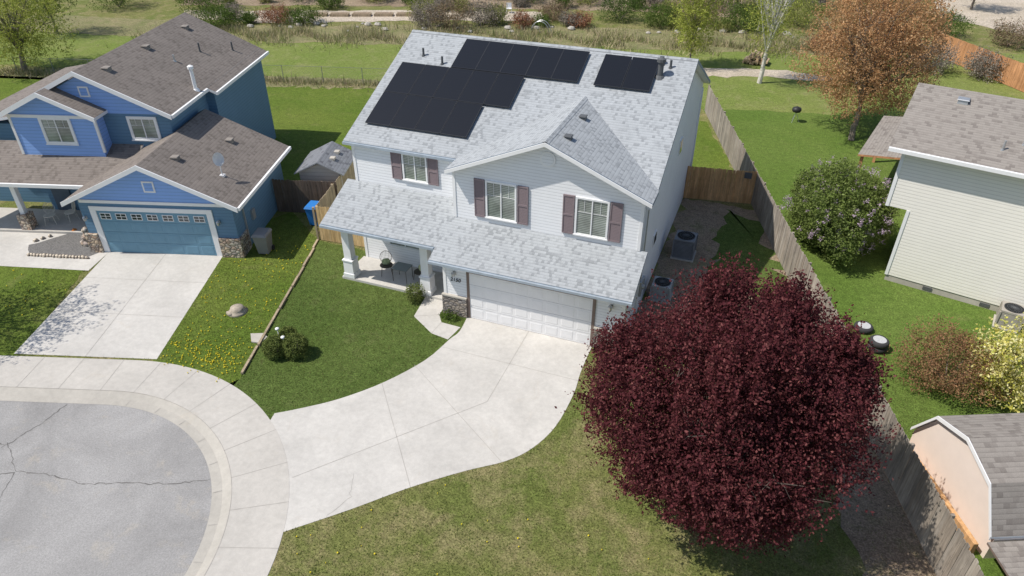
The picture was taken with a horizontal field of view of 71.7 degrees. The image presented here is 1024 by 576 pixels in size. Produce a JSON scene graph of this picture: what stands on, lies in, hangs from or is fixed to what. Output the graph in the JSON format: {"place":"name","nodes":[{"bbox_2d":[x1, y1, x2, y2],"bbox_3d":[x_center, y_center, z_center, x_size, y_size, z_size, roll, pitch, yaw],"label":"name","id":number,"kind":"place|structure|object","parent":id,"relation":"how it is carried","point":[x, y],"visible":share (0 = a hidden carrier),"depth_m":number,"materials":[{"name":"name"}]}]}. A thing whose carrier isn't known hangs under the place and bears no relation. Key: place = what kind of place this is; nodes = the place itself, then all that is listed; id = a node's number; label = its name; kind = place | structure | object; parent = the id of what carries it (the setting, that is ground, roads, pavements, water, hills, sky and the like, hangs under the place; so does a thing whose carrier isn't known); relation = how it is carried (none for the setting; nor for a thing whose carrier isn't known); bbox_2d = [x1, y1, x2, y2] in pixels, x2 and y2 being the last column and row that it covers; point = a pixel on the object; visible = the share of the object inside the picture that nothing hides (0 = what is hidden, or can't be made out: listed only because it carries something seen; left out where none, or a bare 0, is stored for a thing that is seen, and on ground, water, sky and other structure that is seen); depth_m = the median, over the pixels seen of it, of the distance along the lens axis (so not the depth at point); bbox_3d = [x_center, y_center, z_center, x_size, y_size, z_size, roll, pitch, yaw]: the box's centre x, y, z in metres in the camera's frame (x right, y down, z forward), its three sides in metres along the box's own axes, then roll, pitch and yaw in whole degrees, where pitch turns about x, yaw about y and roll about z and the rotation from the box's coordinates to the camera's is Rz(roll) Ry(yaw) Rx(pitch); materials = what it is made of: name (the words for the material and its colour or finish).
{"place":"outdoors","nodes":[
{"label":"outdoors","id":0,"kind":"place"},
{"bbox_2d":[0,266,83,355],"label":"neighbour side lawn","id":1,"kind":"structure","parent":0,"point":[10,277],"depth_m":29.29,"materials":[{"name":"plant"}]},
{"bbox_2d":[0,231,107,270],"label":"neighbour path","id":2,"kind":"structure","parent":0,"point":[14,251],"depth_m":31.89,"materials":[{"name":"concrete"}]},
{"bbox_2d":[28,234,98,256],"bbox_3d":[-20.480,-1.821,32.542,2.774,0.001,2.898,-24,41,-32],"label":"gravel bed","id":3,"kind":"object","parent":2,"relation":"on","point":[67,244],"visible":0.87,"depth_m":32.64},
{"bbox_2d":[0,401,211,575],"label":"road","id":4,"kind":"structure","parent":0,"point":[98,490],"depth_m":21.05,"materials":[{"name":"asphalt"}]},
{"bbox_2d":[0,387,230,575],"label":"curb","id":5,"kind":"structure","parent":4,"relation":"on","point":[198,431],"depth_m":23.22,"materials":[{"name":"concrete"}]},
{"bbox_2d":[14,252,222,358],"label":"neighbour driveway","id":6,"kind":"structure","parent":0,"point":[125,304],"depth_m":28.69,"materials":[{"name":"concrete"}]},
{"bbox_2d":[0,355,288,575],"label":"pavement","id":7,"kind":"structure","parent":0,"point":[237,422],"depth_m":23.22,"materials":[{"name":"concrete"}]},
{"bbox_2d":[0,64,380,91],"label":"dry strip","id":8,"kind":"object","parent":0,"point":[267,85],"visible":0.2,"depth_m":52.74,"materials":[{"name":"green plant"}]},
{"bbox_2d":[0,0,80,71],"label":"willow tree","id":9,"kind":"object","parent":8,"relation":"on","point":[12,30],"visible":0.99,"depth_m":53.14,"materials":[{"name":"green plant"}]},
{"bbox_2d":[12,57,382,84],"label":"chain link fence","id":10,"kind":"object","parent":8,"relation":"on","point":[265,70],"visible":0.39,"depth_m":52.01,"materials":[{"name":"metal"}]},
{"bbox_2d":[153,212,316,384],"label":"neighbour lawn","id":11,"kind":"structure","parent":0,"point":[291,217],"depth_m":28.99,"materials":[{"name":"plant"}]},
{"bbox_2d":[226,304,247,317],"bbox_3d":[-11.011,0.872,28.409,0.840,0.276,0.819,12,36,17],"label":"boulder","id":12,"kind":"object","parent":11,"relation":"on","point":[236,310],"visible":1,"depth_m":28.25,"materials":[{"name":"beige stone"}]},
{"bbox_2d":[251,227,274,253],"bbox_3d":[-11.214,-2.093,32.001,0.680,1.089,0.869,2,34,3],"label":"wheelie bin","id":13,"kind":"object","parent":11,"relation":"on","point":[261,238],"visible":1,"depth_m":31.74,"materials":[{"name":"plastic"}]},
{"bbox_2d":[232,241,483,419],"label":"front lawn","id":14,"kind":"structure","parent":0,"point":[284,364],"depth_m":26.91,"materials":[{"name":"plant"}]},
{"bbox_2d":[261,334,287,359],"bbox_3d":[-8.701,2.132,25.926,0.975,0.916,1.013,12,36,17],"label":"boxwood shrub","id":15,"kind":"object","parent":14,"relation":"on","point":[268,350],"visible":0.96,"depth_m":25.73,"materials":[{"name":"green plant"}]},
{"bbox_2d":[240,239,318,373],"bbox_3d":[-9.332,0.383,29.210,0.152,0.109,9.514,2,34,3],"label":"lawn edging","id":16,"kind":"object","parent":14,"relation":"on","point":[259,343],"visible":1,"depth_m":28.48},
{"bbox_2d":[281,331,308,360],"bbox_3d":[-7.932,2.105,25.928,1.129,0.958,1.058,12,36,17],"label":"boxwood shrub","id":17,"kind":"object","parent":14,"relation":"on","point":[294,350],"visible":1,"depth_m":25.74,"materials":[{"name":"green plant"}]},
{"bbox_2d":[402,282,427,304],"bbox_3d":[-3.939,0.174,28.862,1.011,0.876,0.904,12,36,17],"label":"porch shrub","id":18,"kind":"object","parent":14,"relation":"on","point":[416,290],"visible":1,"depth_m":28.79,"materials":[{"name":"green plant"}]},
{"bbox_2d":[184,10,551,23],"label":"garden path","id":19,"kind":"structure","parent":0,"point":[371,18],"depth_m":68.72,"materials":[{"name":"concrete"}]},
{"bbox_2d":[0,78,741,214],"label":"back lawn","id":20,"kind":"structure","parent":0,"point":[307,120],"depth_m":45.97,"materials":[{"name":"plant"}]},
{"bbox_2d":[272,179,337,212],"bbox_3d":[-10.120,-4.517,34.944,3.259,1.815,0.163,3,34,5],"label":"wooden dark fence","id":21,"kind":"object","parent":20,"relation":"on","point":[296,196],"visible":0.81,"depth_m":34.78,"materials":[{"name":"wood"}]},
{"bbox_2d":[294,141,352,198],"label":"garden shed","id":22,"kind":"structure","parent":20,"relation":"on","point":[331,161],"depth_m":35.32,"materials":[{"name":"grey"}]},
{"bbox_2d":[312,162,355,239],"bbox_3d":[-7.553,-8.788,41.304,0.166,1.780,20.968,5,34,7],"label":"wooden side fence","id":23,"kind":"object","parent":20,"relation":"on","point":[327,199],"visible":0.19,"depth_m":34.13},
{"bbox_2d":[3,14,846,55],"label":"ditch bank","id":24,"kind":"structure","parent":0,"point":[92,25],"depth_m":64.39,"materials":[{"name":"green plant"}]},
{"bbox_2d":[185,2,238,27],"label":"background shrub","id":25,"kind":"object","parent":24,"relation":"on","point":[224,15],"visible":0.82,"depth_m":64.76,"materials":[{"name":"green plant"}]},
{"bbox_2d":[408,0,445,27],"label":"background shrub","id":26,"kind":"object","parent":24,"relation":"on","point":[421,21],"visible":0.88,"depth_m":64.69,"materials":[{"name":"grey plant"}]},
{"bbox_2d":[423,0,479,31],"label":"background shrub","id":27,"kind":"object","parent":24,"relation":"on","point":[452,17],"visible":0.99,"depth_m":64.33,"materials":[{"name":"brown plant"}]},
{"bbox_2d":[98,17,834,65],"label":"reeds","id":28,"kind":"object","parent":24,"relation":"on","point":[368,33],"visible":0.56,"depth_m":61.98,"materials":[{"name":"plant"}]},
{"bbox_2d":[508,8,534,29],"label":"background shrub","id":29,"kind":"object","parent":24,"relation":"on","point":[521,18],"visible":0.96,"depth_m":64.77,"materials":[{"name":"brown plant"}]},
{"bbox_2d":[270,317,590,531],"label":"driveway","id":30,"kind":"structure","parent":0,"point":[473,393],"depth_m":23.38,"materials":[{"name":"concrete"}]},
{"bbox_2d":[414,297,459,338],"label":"front path","id":31,"kind":"structure","parent":0,"point":[427,313],"depth_m":28.06,"materials":[{"name":"concrete"}]},
{"bbox_2d":[181,0,756,16],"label":"garden soil","id":32,"kind":"structure","parent":0,"point":[397,3],"depth_m":73.69,"materials":[{"name":"soil"}]},
{"bbox_2d":[0,0,1023,575],"bbox_3d":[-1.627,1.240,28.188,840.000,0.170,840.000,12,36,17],"label":"ground","id":33,"kind":"structure","parent":0,"point":[714,560],"depth_m":19.96,"materials":[{"name":"plant"}]},
{"bbox_2d":[0,12,290,257],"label":"blue house","id":34,"kind":"structure","parent":33,"relation":"on","point":[160,138],"depth_m":32.49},
{"bbox_2d":[37,117,78,145],"bbox_3d":[-20.657,-7.132,32.237,1.560,1.320,0.083,2,34,3],"label":"window","id":35,"kind":"structure","parent":34,"relation":"in","point":[56,130],"depth_m":32.25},
{"bbox_2d":[50,188,76,209],"bbox_3d":[-22.202,-4.772,34.844,0.900,2.050,0.075,2,34,3],"label":"front door","id":36,"kind":"structure","parent":34,"relation":"in","point":[59,195],"depth_m":34.98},
{"bbox_2d":[125,116,161,140],"bbox_3d":[-16.964,-7.335,32.671,1.460,1.170,0.083,2,34,3],"label":"window","id":37,"kind":"structure","parent":34,"relation":"in","point":[142,128],"depth_m":32.67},
{"bbox_2d":[97,211,216,255],"bbox_3d":[-15.792,-2.439,31.566,4.950,2.110,0.054,2,34,3],"label":"garage door","id":38,"kind":"structure","parent":34,"relation":"in","point":[138,232],"depth_m":31.54,"materials":[{"name":"blue paint"}]},
{"bbox_2d":[175,0,239,14],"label":"background shrub","id":39,"kind":"object","parent":33,"relation":"on","point":[201,3],"visible":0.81,"depth_m":69.92,"materials":[{"name":"green plant"}]},
{"bbox_2d":[235,8,259,24],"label":"background shrub","id":40,"kind":"object","parent":33,"relation":"on","point":[252,17],"visible":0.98,"depth_m":66.25,"materials":[{"name":"green plant"}]},
{"bbox_2d":[254,0,298,25],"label":"background shrub","id":41,"kind":"object","parent":33,"relation":"on","point":[275,13],"visible":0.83,"depth_m":66.27,"materials":[{"name":"brown plant"}]},
{"bbox_2d":[276,2,324,25],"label":"background shrub","id":42,"kind":"object","parent":33,"relation":"on","point":[307,15],"visible":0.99,"depth_m":65.91,"materials":[{"name":"green plant"}]},
{"bbox_2d":[304,200,318,225],"bbox_3d":[-9.495,-3.582,34.206,0.680,1.089,0.869,6,35,9],"label":"wheelie bin","id":43,"kind":"object","parent":33,"relation":"on","point":[309,206],"visible":0.38,"depth_m":33.90,"materials":[{"name":"plastic"}]},
{"bbox_2d":[6,237,648,574],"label":"dandelions","id":44,"kind":"object","parent":33,"relation":"on","point":[229,352],"visible":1,"depth_m":26.39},
{"bbox_2d":[314,0,344,9],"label":"background shrub","id":45,"kind":"object","parent":33,"relation":"on","point":[329,3],"visible":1,"depth_m":71.15,"materials":[{"name":"green plant"}]},
{"bbox_2d":[315,205,364,246],"bbox_3d":[-7.592,-2.801,32.390,2.852,1.830,0.158,10,35,14],"label":"wooden front fence","id":46,"kind":"object","parent":33,"relation":"on","point":[331,235],"visible":0.29,"depth_m":32.64,"materials":[{"name":"brown wood"}]},
{"bbox_2d":[462,0,507,26],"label":"background shrub","id":47,"kind":"object","parent":33,"relation":"on","point":[479,18],"visible":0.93,"depth_m":65.43,"materials":[{"name":"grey plant"}]},
{"bbox_2d":[481,2,509,25],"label":"background shrub","id":48,"kind":"object","parent":33,"relation":"on","point":[502,15],"visible":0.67,"depth_m":66.03,"materials":[{"name":"green plant"}]},
{"bbox_2d":[319,30,710,347],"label":"grey roofed house","id":49,"kind":"structure","parent":33,"relation":"on","point":[549,207],"depth_m":27.07,"materials":[{"name":"white"}]},
{"bbox_2d":[365,91,407,125],"bbox_3d":[-5.164,-7.384,29.275,1.110,0.132,1.876,12,59,17],"label":"solar panel","id":50,"kind":"object","parent":49,"relation":"attached to","point":[386,108],"visible":1,"depth_m":29.20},
{"bbox_2d":[391,262,412,282],"bbox_3d":[-4.644,-0.643,30.059,0.703,0.635,0.603,12,36,17],"label":"porch table","id":51,"kind":"object","parent":49,"relation":"on","point":[401,266],"visible":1,"depth_m":29.88,"materials":[{"name":"grey glass"}]},
{"bbox_2d":[385,62,424,93],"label":"solar panel","id":52,"kind":"object","parent":49,"relation":"attached to","point":[404,78],"visible":1,"depth_m":30.14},
{"bbox_2d":[390,94,431,129],"bbox_3d":[-4.107,-7.157,28.939,1.110,0.132,1.876,12,59,17],"label":"solar panel","id":53,"kind":"object","parent":49,"relation":"attached to","point":[410,112],"visible":1,"depth_m":28.86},
{"bbox_2d":[401,154,428,184],"bbox_3d":[-3.883,-4.761,28.241,1.170,1.200,0.083,12,36,17],"label":"window","id":54,"kind":"structure","parent":49,"relation":"in","point":[414,168],"depth_m":28.28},
{"bbox_2d":[409,65,448,97],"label":"solar panel","id":55,"kind":"object","parent":49,"relation":"attached to","point":[428,81],"visible":1,"depth_m":29.80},
{"bbox_2d":[415,98,456,133],"bbox_3d":[-3.051,-6.930,28.603,1.110,0.132,1.876,12,59,17],"label":"solar panel","id":56,"kind":"object","parent":49,"relation":"attached to","point":[435,115],"visible":1,"depth_m":28.53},
{"bbox_2d":[433,67,473,100],"bbox_3d":[-2.424,-8.469,29.535,1.110,0.132,1.876,12,59,17],"label":"solar panel","id":57,"kind":"object","parent":49,"relation":"attached to","point":[453,84],"visible":1,"depth_m":29.47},
{"bbox_2d":[440,101,482,137],"bbox_3d":[-1.995,-6.704,28.266,1.110,0.132,1.876,12,59,17],"label":"solar panel","id":58,"kind":"object","parent":49,"relation":"attached to","point":[461,119],"visible":1,"depth_m":28.19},
{"bbox_2d":[451,39,489,69],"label":"solar panel","id":59,"kind":"object","parent":49,"relation":"attached to","point":[470,54],"visible":1,"depth_m":30.40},
{"bbox_2d":[458,70,498,103],"bbox_3d":[-1.368,-8.242,29.199,1.110,0.132,1.876,12,59,17],"label":"solar panel","id":60,"kind":"object","parent":49,"relation":"attached to","point":[478,87],"visible":1,"depth_m":29.13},
{"bbox_2d":[475,41,513,72],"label":"solar panel","id":61,"kind":"object","parent":49,"relation":"attached to","point":[494,57],"visible":1,"depth_m":30.07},
{"bbox_2d":[485,180,516,223],"bbox_3d":[-0.418,-3.229,26.597,1.310,1.580,0.083,12,36,17],"label":"window","id":62,"kind":"structure","parent":49,"relation":"in","point":[500,198],"depth_m":26.61,"materials":[{"name":"glass"}]},
{"bbox_2d":[484,73,523,107],"bbox_3d":[-0.311,-8.015,28.863,1.110,0.132,1.876,12,59,17],"label":"solar panel","id":63,"kind":"object","parent":49,"relation":"attached to","point":[503,90],"visible":1,"depth_m":28.79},
{"bbox_2d":[500,44,538,75],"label":"solar panel","id":64,"kind":"object","parent":49,"relation":"attached to","point":[519,59],"visible":1,"depth_m":29.73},
{"bbox_2d":[469,273,592,344],"bbox_3d":[0.644,0.779,26.799,4.880,2.110,0.036,12,36,17],"label":"garage door","id":65,"kind":"structure","parent":49,"relation":"in","point":[520,306],"depth_m":26.75,"materials":[{"name":"metal"}]},
{"bbox_2d":[525,46,563,78],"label":"solar panel","id":66,"kind":"object","parent":49,"relation":"attached to","point":[544,62],"visible":1,"depth_m":29.40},
{"bbox_2d":[551,49,589,81],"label":"solar panel","id":67,"kind":"object","parent":49,"relation":"attached to","point":[570,66],"visible":1,"depth_m":29.07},
{"bbox_2d":[573,196,609,240],"bbox_3d":[2.868,-2.499,25.568,1.310,1.560,0.083,12,36,17],"label":"window","id":68,"kind":"structure","parent":49,"relation":"in","point":[591,215],"depth_m":25.58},
{"bbox_2d":[593,54,631,87],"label":"solar panel","id":69,"kind":"object","parent":49,"relation":"attached to","point":[613,70],"visible":1,"depth_m":28.51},
{"bbox_2d":[621,57,658,91],"bbox_3d":[5.144,-8.497,28.246,1.110,0.132,1.876,12,59,17],"label":"solar panel","id":70,"kind":"object","parent":49,"relation":"attached to","point":[640,74],"visible":0.88,"depth_m":28.16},
{"bbox_2d":[532,0,573,21],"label":"background shrub","id":71,"kind":"object","parent":33,"relation":"on","point":[551,15],"visible":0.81,"depth_m":67.27,"materials":[{"name":"brown plant"}]},
{"bbox_2d":[558,10,585,26],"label":"background shrub","id":72,"kind":"object","parent":33,"relation":"on","point":[565,16],"visible":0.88,"depth_m":65.41,"materials":[{"name":"brown plant"}]},
{"bbox_2d":[564,9,595,28],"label":"background shrub","id":73,"kind":"object","parent":33,"relation":"on","point":[584,23],"visible":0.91,"depth_m":65.22,"materials":[{"name":"brown plant"}]},
{"bbox_2d":[594,0,643,23],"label":"background shrub","id":74,"kind":"object","parent":33,"relation":"on","point":[629,4],"visible":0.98,"depth_m":66.79,"materials":[{"name":"green plant"}]},
{"bbox_2d":[635,0,682,28],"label":"background shrub","id":75,"kind":"object","parent":33,"relation":"on","point":[655,9],"visible":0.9,"depth_m":64.89,"materials":[{"name":"green plant"}]},
{"bbox_2d":[661,0,728,23],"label":"background shrub","id":76,"kind":"object","parent":33,"relation":"on","point":[700,9],"visible":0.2,"depth_m":65.25,"materials":[{"name":"green plant"}]},
{"bbox_2d":[683,166,756,203],"bbox_3d":[10.609,-5.253,36.028,3.539,1.824,0.163,7,35,10],"label":"wooden gate fence","id":77,"kind":"object","parent":33,"relation":"on","point":[707,185],"visible":0.98,"depth_m":35.98,"materials":[{"name":"wood"}]},
{"bbox_2d":[554,251,913,562],"bbox_3d":[5.651,2.913,18.312,8.376,8.148,8.517,12,36,17],"label":"plum tree","id":78,"kind":"object","parent":33,"relation":"on","point":[772,371],"visible":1,"depth_m":16.40,"materials":[{"name":"red plant"}]},
{"bbox_2d":[714,0,764,32],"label":"background shrub","id":79,"kind":"object","parent":33,"relation":"on","point":[734,17],"visible":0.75,"depth_m":63.93,"materials":[{"name":"green plant"}]},
{"bbox_2d":[773,0,833,28],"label":"background shrub","id":80,"kind":"object","parent":33,"relation":"on","point":[807,6],"visible":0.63,"depth_m":64.93,"materials":[{"name":"green plant"}]},
{"bbox_2d":[704,85,983,575],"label":"wooden fence","id":81,"kind":"object","parent":33,"relation":"on","point":[930,517],"visible":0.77,"depth_m":20.96,"materials":[{"name":"wood"}]},
{"bbox_2d":[916,6,978,36],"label":"background shrub","id":82,"kind":"object","parent":33,"relation":"on","point":[959,19],"visible":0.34,"depth_m":62.09,"materials":[{"name":"green plant"}]},
{"bbox_2d":[907,413,1023,575],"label":"barn shed","id":83,"kind":"structure","parent":33,"relation":"on","point":[973,465],"depth_m":19.29,"materials":[{"name":"beige"}]},
{"bbox_2d":[986,16,1023,50],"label":"background shrub","id":84,"kind":"object","parent":33,"relation":"on","point":[1012,37],"visible":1,"depth_m":59.68,"materials":[{"name":"grey plant"}]},
{"bbox_2d":[0,32,1023,116],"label":"field","id":85,"kind":"structure","parent":0,"point":[769,93],"depth_m":55.42,"materials":[{"name":"green plant"}]},
{"bbox_2d":[10,0,77,33],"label":"background tree","id":86,"kind":"object","parent":85,"relation":"on","point":[45,10],"visible":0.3,"depth_m":62.34,"materials":[{"name":"green plant"}]},
{"bbox_2d":[668,0,722,59],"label":"sapling tree","id":87,"kind":"object","parent":85,"relation":"on","point":[702,15],"visible":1,"depth_m":53.54,"materials":[{"name":"green plant"}]},
{"bbox_2d":[742,50,769,64],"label":"log pile","id":88,"kind":"object","parent":85,"relation":"on","point":[752,59],"visible":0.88,"depth_m":55.76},
{"bbox_2d":[738,0,817,83],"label":"birch tree","id":89,"kind":"object","parent":85,"relation":"on","point":[771,31],"visible":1,"depth_m":49.70,"materials":[{"name":"green plant"}]},
{"bbox_2d":[909,38,964,74],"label":"background shrub","id":90,"kind":"object","parent":85,"relation":"on","point":[947,59],"visible":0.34,"depth_m":53.49,"materials":[{"name":"grey plant"}]},
{"bbox_2d":[930,30,1023,91],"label":"wooden cedar fence","id":91,"kind":"object","parent":85,"relation":"on","point":[1013,71],"visible":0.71,"depth_m":52.29,"materials":[{"name":"wood"}]},
{"bbox_2d":[962,45,1014,83],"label":"background shrub","id":92,"kind":"object","parent":85,"relation":"on","point":[979,61],"visible":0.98,"depth_m":52.33,"materials":[{"name":"grey plant"}]},
{"bbox_2d":[634,198,788,338],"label":"side yard soil","id":93,"kind":"structure","parent":0,"point":[705,221],"depth_m":32.93,"materials":[{"name":"gravel"}]},
{"bbox_2d":[648,276,673,304],"bbox_3d":[6.144,0.049,29.082,0.880,0.805,0.880,12,36,17],"label":"air conditioner","id":94,"kind":"object","parent":93,"relation":"on","point":[662,284],"visible":0.93,"depth_m":28.84,"materials":[{"name":"metal"}]},
{"bbox_2d":[670,230,698,262],"bbox_3d":[7.751,-1.927,31.787,1.020,1.055,1.020,12,36,17],"label":"air conditioner","id":95,"kind":"object","parent":93,"relation":"on","point":[684,246],"visible":1,"depth_m":31.49,"materials":[{"name":"paint"}]},
{"bbox_2d":[708,209,786,296],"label":"side yard grass","id":96,"kind":"structure","parent":0,"point":[736,234],"depth_m":32.54,"materials":[{"name":"plant"}]},
{"bbox_2d":[704,68,831,80],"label":"dirt track","id":97,"kind":"structure","parent":0,"point":[728,73],"depth_m":54.14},
{"bbox_2d":[703,109,1023,575],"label":"side yard lawn","id":98,"kind":"structure","parent":0,"point":[781,149],"depth_m":30.28,"materials":[{"name":"plant"}]},
{"bbox_2d":[780,153,901,267],"bbox_3d":[14.796,-3.793,31.894,5.086,4.309,6.791,12,36,17],"label":"lilac shrub","id":99,"kind":"object","parent":98,"relation":"on","point":[868,220],"visible":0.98,"depth_m":30.59,"materials":[{"name":"green plant"}]},
{"bbox_2d":[854,321,873,333],"bbox_3d":[13.595,1.519,27.399,0.700,0.232,0.700,-24,41,-31],"label":"car wheel","id":100,"kind":"object","parent":98,"relation":"on","point":[867,328],"visible":0.84,"depth_m":27.21,"materials":[{"name":"rubber"}]},
{"bbox_2d":[785,0,961,140],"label":"budding tree","id":101,"kind":"object","parent":98,"relation":"on","point":[868,74],"visible":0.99,"depth_m":40.36,"materials":[{"name":"brown plant"}]},
{"bbox_2d":[867,344,887,353],"bbox_3d":[13.620,2.183,26.414,0.700,0.232,0.700,14,36,20],"label":"car wheel","id":102,"kind":"object","parent":98,"relation":"on","point":[881,351],"visible":0.38,"depth_m":26.16,"materials":[{"name":"rubber"}]},
{"bbox_2d":[869,335,889,348],"bbox_3d":[13.620,1.993,26.285,0.700,0.232,0.700,7,35,10],"label":"car wheel","id":103,"kind":"object","parent":102,"relation":"on","point":[881,342],"visible":0.96,"depth_m":26.13,"materials":[{"name":"rubber"}]},
{"bbox_2d":[858,83,1023,311],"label":"cream house","id":104,"kind":"structure","parent":98,"relation":"on","point":[956,192],"depth_m":27.71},
{"bbox_2d":[887,311,1020,410],"bbox_3d":[15.075,2.448,24.161,4.166,2.377,3.727,12,36,17],"label":"rust shrub","id":105,"kind":"object","parent":98,"relation":"on","point":[960,339],"visible":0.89,"depth_m":24.00,"materials":[{"name":"brown plant"}]},
{"bbox_2d":[960,312,1023,412],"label":"blossom shrub","id":106,"kind":"object","parent":98,"relation":"on","point":[1014,380],"visible":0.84,"depth_m":23.03,"materials":[{"name":"yellow plant"}]},
{"bbox_2d":[992,300,1023,334],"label":"air conditioner","id":107,"kind":"object","parent":98,"relation":"on","point":[1011,311],"visible":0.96,"depth_m":27.26,"materials":[{"name":"paint"}]},
{"bbox_2d":[811,407,935,575],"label":"gravel strip","id":108,"kind":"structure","parent":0,"point":[909,548],"depth_m":19.84,"materials":[{"name":"gravel"}]},
{"bbox_2d":[932,0,1023,32],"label":"gravel yard","id":109,"kind":"structure","parent":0,"point":[986,13],"depth_m":70.77,"materials":[{"name":"gravel"}]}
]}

